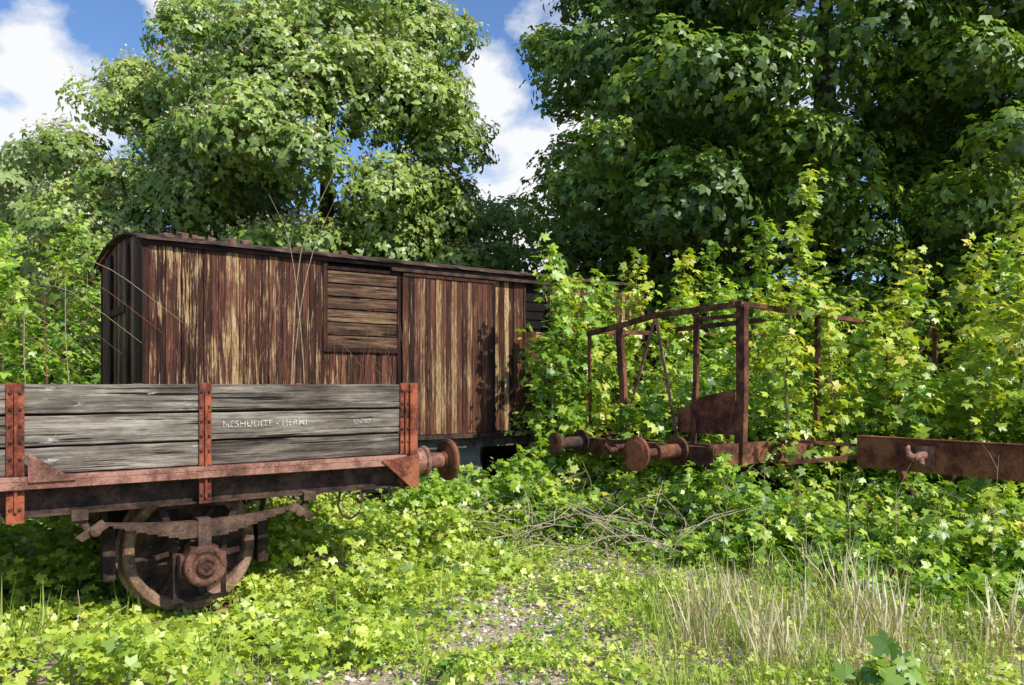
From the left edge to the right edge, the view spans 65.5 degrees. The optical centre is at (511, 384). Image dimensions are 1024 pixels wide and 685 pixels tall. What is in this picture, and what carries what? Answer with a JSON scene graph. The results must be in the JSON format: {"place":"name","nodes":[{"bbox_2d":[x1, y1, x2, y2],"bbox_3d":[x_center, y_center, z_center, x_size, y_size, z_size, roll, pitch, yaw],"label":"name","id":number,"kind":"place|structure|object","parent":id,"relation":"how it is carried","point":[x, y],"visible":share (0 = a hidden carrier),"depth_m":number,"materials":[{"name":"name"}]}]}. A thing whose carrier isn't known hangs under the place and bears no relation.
{"place":"outdoors","nodes":[
{"label":"outdoors","id":0,"kind":"place"},
{"bbox_2d":[0,0,1017,383],"label":"sky","id":1,"kind":"structure","parent":0,"point":[39,39],"materials":[{"name":"blue"}]},
{"bbox_2d":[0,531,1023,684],"bbox_3d":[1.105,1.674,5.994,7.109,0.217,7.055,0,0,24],"label":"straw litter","id":2,"kind":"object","parent":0,"point":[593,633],"visible":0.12,"depth_m":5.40,"materials":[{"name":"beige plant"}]},
{"bbox_2d":[1,444,1023,684],"bbox_3d":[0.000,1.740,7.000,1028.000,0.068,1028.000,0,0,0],"label":"ground","id":3,"kind":"structure","parent":0,"point":[468,455],"depth_m":5.56,"materials":[{"name":"soil"}]},
{"bbox_2d":[0,243,54,382],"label":"leafy bush","id":4,"kind":"object","parent":3,"relation":"on","point":[25,289],"visible":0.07,"depth_m":10.17,"materials":[{"name":"green plant"}]},
{"bbox_2d":[0,222,65,524],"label":"leafy bush","id":5,"kind":"object","parent":3,"relation":"on","point":[3,296],"visible":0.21,"depth_m":9.20,"materials":[{"name":"green plant"}]},
{"bbox_2d":[0,256,77,383],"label":"leafy bush","id":6,"kind":"object","parent":3,"relation":"on","point":[39,363],"visible":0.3,"depth_m":8.51,"materials":[{"name":"green plant"}]},
{"bbox_2d":[16,208,100,383],"bbox_3d":[-6.794,-0.523,12.583,2.269,4.516,1.867,0,0,-15],"label":"leafy bush","id":7,"kind":"object","parent":3,"relation":"on","point":[80,364],"visible":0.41,"depth_m":12.48,"materials":[{"name":"green plant"}]},
{"bbox_2d":[43,333,86,524],"bbox_3d":[-4.762,0.589,8.375,0.951,2.277,0.877,0,0,22],"label":"leafy bush","id":8,"kind":"object","parent":3,"relation":"on","point":[59,342],"visible":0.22,"depth_m":8.39,"materials":[{"name":"green plant"}]},
{"bbox_2d":[0,593,174,684],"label":"fallen twigs","id":9,"kind":"object","parent":3,"relation":"on","point":[40,678],"visible":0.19,"depth_m":4.56,"materials":[{"name":"brown wood"}]},
{"bbox_2d":[0,133,214,383],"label":"broadleaf tree","id":10,"kind":"object","parent":3,"relation":"on","point":[14,168],"visible":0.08,"depth_m":27.00,"materials":[{"name":"green plant"}]},
{"bbox_2d":[4,44,319,370],"bbox_3d":[-9.984,-3.884,22.609,9.344,11.644,7.487,0,0,0],"label":"chestnut tree","id":11,"kind":"object","parent":3,"relation":"on","point":[126,99],"visible":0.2,"depth_m":20.85,"materials":[{"name":"green plant"}]},
{"bbox_2d":[10,586,336,641],"bbox_3d":[-4.235,1.781,4.762,9.600,0.138,0.060,0,0,-36],"label":"rail","id":12,"kind":"object","parent":3,"relation":"on","point":[224,606],"depth_m":6.15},
{"bbox_2d":[0,383,459,610],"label":"flat wagon","id":13,"kind":"object","parent":12,"relation":"on","point":[164,479],"visible":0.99,"depth_m":5.75,"materials":[{"name":"grey wood"}]},
{"bbox_2d":[226,593,296,649],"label":"maple seedling","id":14,"kind":"object","parent":3,"relation":"on","point":[256,610],"visible":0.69,"depth_m":5.24,"materials":[{"name":"green plant"}]},
{"bbox_2d":[0,515,523,684],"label":"weed stalks","id":15,"kind":"object","parent":3,"relation":"on","point":[21,628],"visible":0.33,"depth_m":5.18,"materials":[{"name":"green plant"}]},
{"bbox_2d":[0,475,556,684],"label":"ground cover","id":16,"kind":"object","parent":3,"relation":"on","point":[59,547],"visible":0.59,"depth_m":5.82,"materials":[{"name":"green plant"}]},
{"bbox_2d":[270,544,337,601],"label":"maple seedling","id":17,"kind":"object","parent":3,"relation":"on","point":[310,574],"visible":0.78,"depth_m":6.28,"materials":[{"name":"green plant"}]},
{"bbox_2d":[115,0,500,268],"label":"chestnut tree","id":18,"kind":"object","parent":3,"relation":"on","point":[268,75],"visible":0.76,"depth_m":18.24,"materials":[{"name":"green plant"}]},
{"bbox_2d":[305,576,349,625],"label":"maple seedling","id":19,"kind":"object","parent":3,"relation":"on","point":[331,599],"visible":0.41,"depth_m":5.64,"materials":[{"name":"green plant"}]},
{"bbox_2d":[328,525,388,579],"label":"maple seedling","id":20,"kind":"object","parent":3,"relation":"on","point":[353,542],"visible":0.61,"depth_m":6.79,"materials":[{"name":"green plant"}]},
{"bbox_2d":[362,544,404,576],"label":"maple seedling","id":21,"kind":"object","parent":3,"relation":"on","point":[395,554],"visible":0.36,"depth_m":6.47,"materials":[{"name":"green plant"}]},
{"bbox_2d":[389,518,428,562],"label":"maple seedling","id":22,"kind":"object","parent":3,"relation":"on","point":[411,544],"visible":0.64,"depth_m":7.26,"materials":[{"name":"green plant"}]},
{"bbox_2d":[305,161,553,272],"bbox_3d":[-2.873,-2.619,24.090,9.059,9.116,7.164,0,0,0],"label":"chestnut tree","id":23,"kind":"object","parent":3,"relation":"on","point":[502,217],"visible":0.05,"depth_m":22.45,"materials":[{"name":"green plant"}]},
{"bbox_2d":[421,506,466,560],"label":"maple seedling","id":24,"kind":"object","parent":3,"relation":"on","point":[453,519],"visible":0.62,"depth_m":7.84,"materials":[{"name":"green plant"}]},
{"bbox_2d":[351,457,537,548],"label":"tall weeds","id":25,"kind":"object","parent":3,"relation":"on","point":[447,488],"visible":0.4,"depth_m":8.80,"materials":[{"name":"green plant"}]},
{"bbox_2d":[431,531,464,574],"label":"maple seedling","id":26,"kind":"object","parent":3,"relation":"on","point":[450,543],"visible":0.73,"depth_m":6.93,"materials":[{"name":"green plant"}]},
{"bbox_2d":[430,654,468,684],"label":"maple seedling","id":27,"kind":"object","parent":3,"relation":"on","point":[445,664],"visible":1,"depth_m":4.49,"materials":[{"name":"green plant"}]},
{"bbox_2d":[1,287,1010,416],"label":"woodland edge","id":28,"kind":"object","parent":3,"relation":"on","point":[87,373],"visible":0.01,"depth_m":27.50,"materials":[{"name":"green plant"}]},
{"bbox_2d":[486,444,543,542],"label":"maple seedling","id":29,"kind":"object","parent":3,"relation":"on","point":[524,470],"visible":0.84,"depth_m":8.67,"materials":[{"name":"green plant"}]},
{"bbox_2d":[500,334,566,472],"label":"maple sapling","id":30,"kind":"object","parent":3,"relation":"on","point":[540,406],"visible":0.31,"depth_m":10.49,"materials":[{"name":"green plant"}]},
{"bbox_2d":[513,437,557,537],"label":"maple seedling","id":31,"kind":"object","parent":3,"relation":"on","point":[534,449],"visible":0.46,"depth_m":9.00,"materials":[{"name":"green plant"}]},
{"bbox_2d":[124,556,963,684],"bbox_3d":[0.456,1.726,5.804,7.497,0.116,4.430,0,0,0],"label":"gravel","id":32,"kind":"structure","parent":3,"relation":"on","point":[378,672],"depth_m":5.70,"materials":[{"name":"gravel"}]},
{"bbox_2d":[507,233,592,480],"bbox_3d":[0.487,-0.132,10.253,1.093,3.693,1.017,0,0,16],"label":"maple sapling","id":33,"kind":"object","parent":3,"relation":"on","point":[552,373],"visible":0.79,"depth_m":10.25,"materials":[{"name":"green plant"}]},
{"bbox_2d":[536,273,609,469],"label":"maple sapling","id":34,"kind":"object","parent":3,"relation":"on","point":[572,306],"visible":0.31,"depth_m":10.84,"materials":[{"name":"green plant"}]},
{"bbox_2d":[555,393,598,492],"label":"maple sapling","id":35,"kind":"object","parent":3,"relation":"on","point":[576,420],"visible":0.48,"depth_m":9.71,"materials":[{"name":"green plant"}]},
{"bbox_2d":[550,274,619,465],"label":"maple sapling","id":36,"kind":"object","parent":3,"relation":"on","point":[580,283],"visible":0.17,"depth_m":11.52,"materials":[{"name":"green plant"}]},
{"bbox_2d":[417,461,755,581],"bbox_3d":[0.537,1.295,8.372,3.986,1.036,2.873,0,0,44],"label":"dead brush","id":37,"kind":"object","parent":3,"relation":"on","point":[602,518],"visible":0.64,"depth_m":7.83,"materials":[{"name":"brown wood"}]},
{"bbox_2d":[555,287,633,473],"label":"maple sapling","id":38,"kind":"object","parent":3,"relation":"on","point":[589,317],"visible":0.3,"depth_m":10.95,"materials":[{"name":"green plant"}]},
{"bbox_2d":[569,357,630,489],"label":"maple sapling","id":39,"kind":"object","parent":3,"relation":"on","point":[595,388],"visible":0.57,"depth_m":9.85,"materials":[{"name":"green plant"}]},
{"bbox_2d":[570,268,634,463],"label":"maple sapling","id":40,"kind":"object","parent":3,"relation":"on","point":[598,295],"visible":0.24,"depth_m":11.42,"materials":[{"name":"green plant"}]},
{"bbox_2d":[264,535,945,684],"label":"sparse weeds","id":41,"kind":"object","parent":3,"relation":"on","point":[317,660],"visible":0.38,"depth_m":5.56,"materials":[{"name":"green plant"}]},
{"bbox_2d":[202,527,1023,684],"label":"creeping weeds","id":42,"kind":"object","parent":3,"relation":"on","point":[519,656],"visible":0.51,"depth_m":5.22,"materials":[{"name":"green plant"}]},
{"bbox_2d":[580,275,646,461],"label":"maple sapling","id":43,"kind":"object","parent":3,"relation":"on","point":[614,301],"visible":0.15,"depth_m":12.26,"materials":[{"name":"green plant"}]},
{"bbox_2d":[575,246,662,460],"bbox_3d":[1.690,-0.120,11.730,1.518,3.716,1.390,0,0,-37],"label":"maple sapling","id":44,"kind":"object","parent":3,"relation":"on","point":[633,341],"visible":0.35,"depth_m":11.46,"materials":[{"name":"green plant"}]},
{"bbox_2d":[597,470,664,547],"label":"maple seedling","id":45,"kind":"object","parent":3,"relation":"on","point":[628,477],"visible":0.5,"depth_m":8.49,"materials":[{"name":"green plant"}]},
{"bbox_2d":[601,391,670,491],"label":"maple sapling","id":46,"kind":"object","parent":3,"relation":"on","point":[624,414],"visible":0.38,"depth_m":9.40,"materials":[{"name":"green plant"}]},
{"bbox_2d":[630,318,689,437],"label":"maple sapling","id":47,"kind":"object","parent":3,"relation":"on","point":[665,346],"visible":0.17,"depth_m":10.64,"materials":[{"name":"green plant"}]},
{"bbox_2d":[622,384,708,521],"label":"maple sapling","id":48,"kind":"object","parent":3,"relation":"on","point":[651,399],"visible":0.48,"depth_m":8.98,"materials":[{"name":"green plant"}]},
{"bbox_2d":[643,364,698,494],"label":"maple sapling","id":49,"kind":"object","parent":3,"relation":"on","point":[665,394],"visible":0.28,"depth_m":9.56,"materials":[{"name":"green plant"}]},
{"bbox_2d":[641,248,705,424],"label":"maple sapling","id":50,"kind":"object","parent":3,"relation":"on","point":[684,261],"visible":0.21,"depth_m":12.07,"materials":[{"name":"green plant"}]},
{"bbox_2d":[513,0,839,388],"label":"broadleaf tree","id":51,"kind":"object","parent":3,"relation":"on","point":[540,49],"visible":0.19,"depth_m":18.31,"materials":[{"name":"green plant"}]},
{"bbox_2d":[643,460,716,547],"bbox_3d":[1.681,1.263,8.056,0.771,1.001,0.566,0,0,0],"label":"maple seedling","id":52,"kind":"object","parent":3,"relation":"on","point":[687,479],"visible":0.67,"depth_m":7.97,"materials":[{"name":"green plant"}]},
{"bbox_2d":[649,284,724,464],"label":"maple sapling","id":53,"kind":"object","parent":3,"relation":"on","point":[683,319],"visible":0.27,"depth_m":10.98,"materials":[{"name":"green plant"}]},
{"bbox_2d":[653,470,720,549],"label":"maple seedling","id":54,"kind":"object","parent":3,"relation":"on","point":[668,518],"visible":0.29,"depth_m":8.08,"materials":[{"name":"green plant"}]},
{"bbox_2d":[665,368,734,514],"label":"maple sapling","id":55,"kind":"object","parent":3,"relation":"on","point":[705,389],"visible":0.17,"depth_m":8.84,"materials":[{"name":"green plant"}]},
{"bbox_2d":[676,452,739,562],"bbox_3d":[2.039,1.235,7.963,0.532,1.133,0.791,0,0,-28],"label":"maple seedling","id":56,"kind":"object","parent":3,"relation":"on","point":[712,524],"visible":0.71,"depth_m":7.82,"materials":[{"name":"green plant"}]},
{"bbox_2d":[687,477,737,560],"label":"maple seedling","id":57,"kind":"object","parent":3,"relation":"on","point":[705,492],"visible":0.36,"depth_m":7.90,"materials":[{"name":"green plant"}]},
{"bbox_2d":[678,287,761,400],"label":"maple sapling","id":58,"kind":"object","parent":3,"relation":"on","point":[730,332],"visible":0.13,"depth_m":11.07,"materials":[{"name":"green plant"}]},
{"bbox_2d":[690,347,752,481],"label":"maple sapling","id":59,"kind":"object","parent":3,"relation":"on","point":[728,358],"visible":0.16,"depth_m":9.25,"materials":[{"name":"green plant"}]},
{"bbox_2d":[689,336,756,473],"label":"maple sapling","id":60,"kind":"object","parent":3,"relation":"on","point":[716,365],"visible":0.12,"depth_m":9.98,"materials":[{"name":"green plant"}]},
{"bbox_2d":[690,239,756,421],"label":"maple sapling","id":61,"kind":"object","parent":3,"relation":"on","point":[711,252],"visible":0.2,"depth_m":12.60,"materials":[{"name":"green plant"}]},
{"bbox_2d":[712,463,774,560],"bbox_3d":[2.214,1.290,7.698,0.562,1.051,0.643,0,0,0],"label":"maple seedling","id":62,"kind":"object","parent":3,"relation":"on","point":[747,483],"visible":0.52,"depth_m":7.71,"materials":[{"name":"green plant"}]},
{"bbox_2d":[548,300,957,523],"bbox_3d":[3.733,0.434,10.623,7.294,2.608,2.428,0,0,-36],"label":"wagon skeleton","id":63,"kind":"object","parent":3,"relation":"on","point":[722,413],"visible":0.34,"depth_m":8.68},
{"bbox_2d":[488,453,1023,595],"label":"undergrowth","id":64,"kind":"object","parent":3,"relation":"on","point":[925,497],"visible":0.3,"depth_m":7.76,"materials":[{"name":"green plant"}]},
{"bbox_2d":[732,214,802,417],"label":"maple sapling","id":65,"kind":"object","parent":3,"relation":"on","point":[765,233],"visible":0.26,"depth_m":12.79,"materials":[{"name":"green plant"}]},
{"bbox_2d":[526,0,1023,407],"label":"broadleaf tree","id":66,"kind":"object","parent":3,"relation":"on","point":[717,70],"visible":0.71,"depth_m":14.19,"materials":[{"name":"green plant"}]},
{"bbox_2d":[748,312,805,435],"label":"maple sapling","id":67,"kind":"object","parent":3,"relation":"on","point":[757,379],"visible":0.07,"depth_m":10.40,"materials":[{"name":"green plant"}]},
{"bbox_2d":[749,288,809,431],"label":"maple sapling","id":68,"kind":"object","parent":3,"relation":"on","point":[759,313],"visible":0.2,"depth_m":11.34,"materials":[{"name":"green plant"}]},
{"bbox_2d":[749,277,810,429],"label":"maple sapling","id":69,"kind":"object","parent":3,"relation":"on","point":[774,286],"visible":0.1,"depth_m":11.91,"materials":[{"name":"green plant"}]},
{"bbox_2d":[749,312,826,492],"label":"maple sapling","id":70,"kind":"object","parent":3,"relation":"on","point":[780,359],"visible":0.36,"depth_m":9.06,"materials":[{"name":"green plant"}]},
{"bbox_2d":[749,158,838,502],"bbox_3d":[2.970,-0.340,8.531,0.838,4.157,0.832,0,0,-22],"label":"maple sapling","id":71,"kind":"object","parent":3,"relation":"on","point":[810,190],"visible":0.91,"depth_m":8.46,"materials":[{"name":"green plant"}]},
{"bbox_2d":[765,480,839,566],"bbox_3d":[2.698,1.335,7.505,0.670,0.850,0.568,0,0,10],"label":"maple seedling","id":72,"kind":"object","parent":3,"relation":"on","point":[794,522],"visible":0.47,"depth_m":7.56,"materials":[{"name":"green plant"}]},
{"bbox_2d":[583,0,1023,352],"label":"broadleaf tree","id":73,"kind":"object","parent":3,"relation":"on","point":[842,67],"visible":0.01,"depth_m":21.33,"materials":[{"name":"green plant"}]},
{"bbox_2d":[592,360,1023,564],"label":"thicket","id":74,"kind":"object","parent":3,"relation":"on","point":[807,376],"depth_m":9.48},
{"bbox_2d":[771,484,852,567],"bbox_3d":[2.784,1.341,7.295,0.632,0.848,0.733,0,0,-37],"label":"maple seedling","id":75,"kind":"object","parent":3,"relation":"on","point":[811,505],"visible":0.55,"depth_m":7.28,"materials":[{"name":"green plant"}]},
{"bbox_2d":[611,546,1023,684],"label":"green grass","id":76,"kind":"structure","parent":3,"relation":"on","point":[665,633],"depth_m":5.28,"materials":[{"name":"plant"}]},
{"bbox_2d":[769,255,876,408],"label":"maple sapling","id":77,"kind":"object","parent":3,"relation":"on","point":[808,278],"visible":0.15,"depth_m":13.21,"materials":[{"name":"green plant"}]},
{"bbox_2d":[791,318,868,510],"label":"maple sapling","id":78,"kind":"object","parent":3,"relation":"on","point":[845,450],"visible":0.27,"depth_m":9.25,"materials":[{"name":"green plant"}]},
{"bbox_2d":[639,532,1023,619],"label":"nettle patch","id":79,"kind":"object","parent":3,"relation":"on","point":[937,581],"visible":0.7,"depth_m":6.37,"materials":[{"name":"green plant"}]},
{"bbox_2d":[644,528,1023,683],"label":"dry grass","id":80,"kind":"structure","parent":3,"relation":"on","point":[782,643],"depth_m":5.24,"materials":[{"name":"plant"}]},
{"bbox_2d":[796,300,873,508],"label":"maple sapling","id":81,"kind":"object","parent":3,"relation":"on","point":[825,335],"visible":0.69,"depth_m":8.95,"materials":[{"name":"green plant"}]},
{"bbox_2d":[827,493,887,547],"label":"maple seedling","id":82,"kind":"object","parent":3,"relation":"on","point":[862,505],"visible":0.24,"depth_m":7.45,"materials":[{"name":"green plant"}]},
{"bbox_2d":[822,317,912,510],"bbox_3d":[4.079,0.467,9.154,1.113,2.521,1.058,0,0,-12],"label":"maple sapling","id":83,"kind":"object","parent":3,"relation":"on","point":[860,338],"visible":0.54,"depth_m":9.13,"materials":[{"name":"green plant"}]},
{"bbox_2d":[827,627,931,684],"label":"maple seedling","id":84,"kind":"object","parent":3,"relation":"on","point":[882,643],"visible":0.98,"depth_m":4.28,"materials":[{"name":"green plant"}]},
{"bbox_2d":[835,291,925,414],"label":"maple sapling","id":85,"kind":"object","parent":3,"relation":"on","point":[859,314],"visible":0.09,"depth_m":11.57,"materials":[{"name":"green plant"}]},
{"bbox_2d":[846,486,915,578],"bbox_3d":[3.239,1.334,7.089,0.536,0.854,0.527,0,0,-34],"label":"maple seedling","id":86,"kind":"object","parent":3,"relation":"on","point":[882,531],"visible":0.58,"depth_m":7.08,"materials":[{"name":"green plant"}]},
{"bbox_2d":[853,304,918,483],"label":"maple sapling","id":87,"kind":"object","parent":3,"relation":"on","point":[876,326],"visible":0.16,"depth_m":9.64,"materials":[{"name":"green plant"}]},
{"bbox_2d":[772,432,1023,507],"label":"wagon underframe","id":88,"kind":"object","parent":3,"relation":"on","point":[954,461],"visible":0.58,"depth_m":7.55,"materials":[{"name":"metal"}]},
{"bbox_2d":[853,361,945,535],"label":"maple sapling","id":89,"kind":"object","parent":3,"relation":"on","point":[919,426],"visible":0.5,"depth_m":8.47,"materials":[{"name":"green plant"}]},
{"bbox_2d":[851,244,955,416],"bbox_3d":[6.144,-0.232,12.407,1.930,3.917,1.672,0,0,0],"label":"maple sapling","id":90,"kind":"object","parent":3,"relation":"on","point":[913,256],"visible":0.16,"depth_m":12.28,"materials":[{"name":"green plant"}]},
{"bbox_2d":[854,283,956,495],"bbox_3d":[4.332,0.291,8.993,1.049,2.870,1.030,0,0,0],"label":"maple sapling","id":91,"kind":"object","parent":3,"relation":"on","point":[891,340],"visible":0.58,"depth_m":8.87,"materials":[{"name":"green plant"}]},
{"bbox_2d":[872,346,947,485],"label":"maple sapling","id":92,"kind":"object","parent":3,"relation":"on","point":[932,367],"visible":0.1,"depth_m":9.10,"materials":[{"name":"green plant"}]},
{"bbox_2d":[801,0,1023,386],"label":"broadleaf tree","id":93,"kind":"object","parent":3,"relation":"on","point":[897,104],"visible":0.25,"depth_m":17.21,"materials":[{"name":"green plant"}]},
{"bbox_2d":[870,278,965,433],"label":"maple sapling","id":94,"kind":"object","parent":3,"relation":"on","point":[916,297],"visible":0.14,"depth_m":10.28,"materials":[{"name":"green plant"}]},
{"bbox_2d":[904,489,958,573],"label":"maple seedling","id":95,"kind":"object","parent":3,"relation":"on","point":[931,532],"visible":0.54,"depth_m":6.62,"materials":[{"name":"green plant"}]},
{"bbox_2d":[932,232,1011,430],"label":"maple sapling","id":96,"kind":"object","parent":3,"relation":"on","point":[975,288],"visible":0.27,"depth_m":10.06,"materials":[{"name":"green plant"}]},
{"bbox_2d":[920,490,1023,592],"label":"maple seedling","id":97,"kind":"object","parent":3,"relation":"on","point":[984,529],"visible":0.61,"depth_m":6.45,"materials":[{"name":"green plant"}]},
{"bbox_2d":[922,324,1022,505],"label":"maple sapling","id":98,"kind":"object","parent":3,"relation":"on","point":[963,363],"visible":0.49,"depth_m":8.56,"materials":[{"name":"green plant"}]},
{"bbox_2d":[933,293,1022,438],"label":"maple sapling","id":99,"kind":"object","parent":3,"relation":"on","point":[984,298],"visible":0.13,"depth_m":9.38,"materials":[{"name":"green plant"}]},
{"bbox_2d":[944,290,1023,511],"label":"maple sapling","id":100,"kind":"object","parent":3,"relation":"on","point":[1006,363],"visible":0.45,"depth_m":8.23,"materials":[{"name":"green plant"}]},
{"bbox_2d":[960,187,1023,496],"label":"maple sapling","id":101,"kind":"object","parent":3,"relation":"on","point":[1017,271],"visible":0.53,"depth_m":8.83,"materials":[{"name":"green plant"}]},
{"bbox_2d":[960,231,1023,413],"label":"maple sapling","id":102,"kind":"object","parent":3,"relation":"on","point":[1010,263],"visible":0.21,"depth_m":11.17,"materials":[{"name":"green plant"}]},
{"bbox_3d":[-1.294,1.781,11.279,17.000,0.138,0.060,0,0,-36],"label":"rail","id":103,"kind":"object","parent":3,"relation":"on","visible":0},
{"bbox_2d":[93,232,649,507],"bbox_3d":[-1.709,-0.015,11.904,8.893,3.507,2.935,0,0,-36],"label":"boxcar","id":104,"kind":"object","parent":103,"relation":"on","point":[462,346],"visible":0.38,"depth_m":10.01,"materials":[{"name":"brown wood"}]},
{"bbox_2d":[402,273,494,434],"bbox_3d":[-0.840,-0.388,10.810,1.460,2.126,0.054,0,0,-36],"label":"door","id":105,"kind":"structure","parent":104,"relation":"in","point":[449,353],"depth_m":10.81,"materials":[{"name":"brown wood"}]},
{"bbox_2d":[526,293,546,330],"bbox_3d":[0.347,-1.060,11.729,0.390,0.540,0.042,0,0,-36],"label":"window","id":106,"kind":"structure","parent":104,"relation":"in","point":[536,311],"depth_m":11.72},
{"bbox_2d":[267,534,1022,684],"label":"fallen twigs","id":107,"kind":"object","parent":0,"point":[614,634],"visible":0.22,"depth_m":5.44,"materials":[{"name":"brown wood"}]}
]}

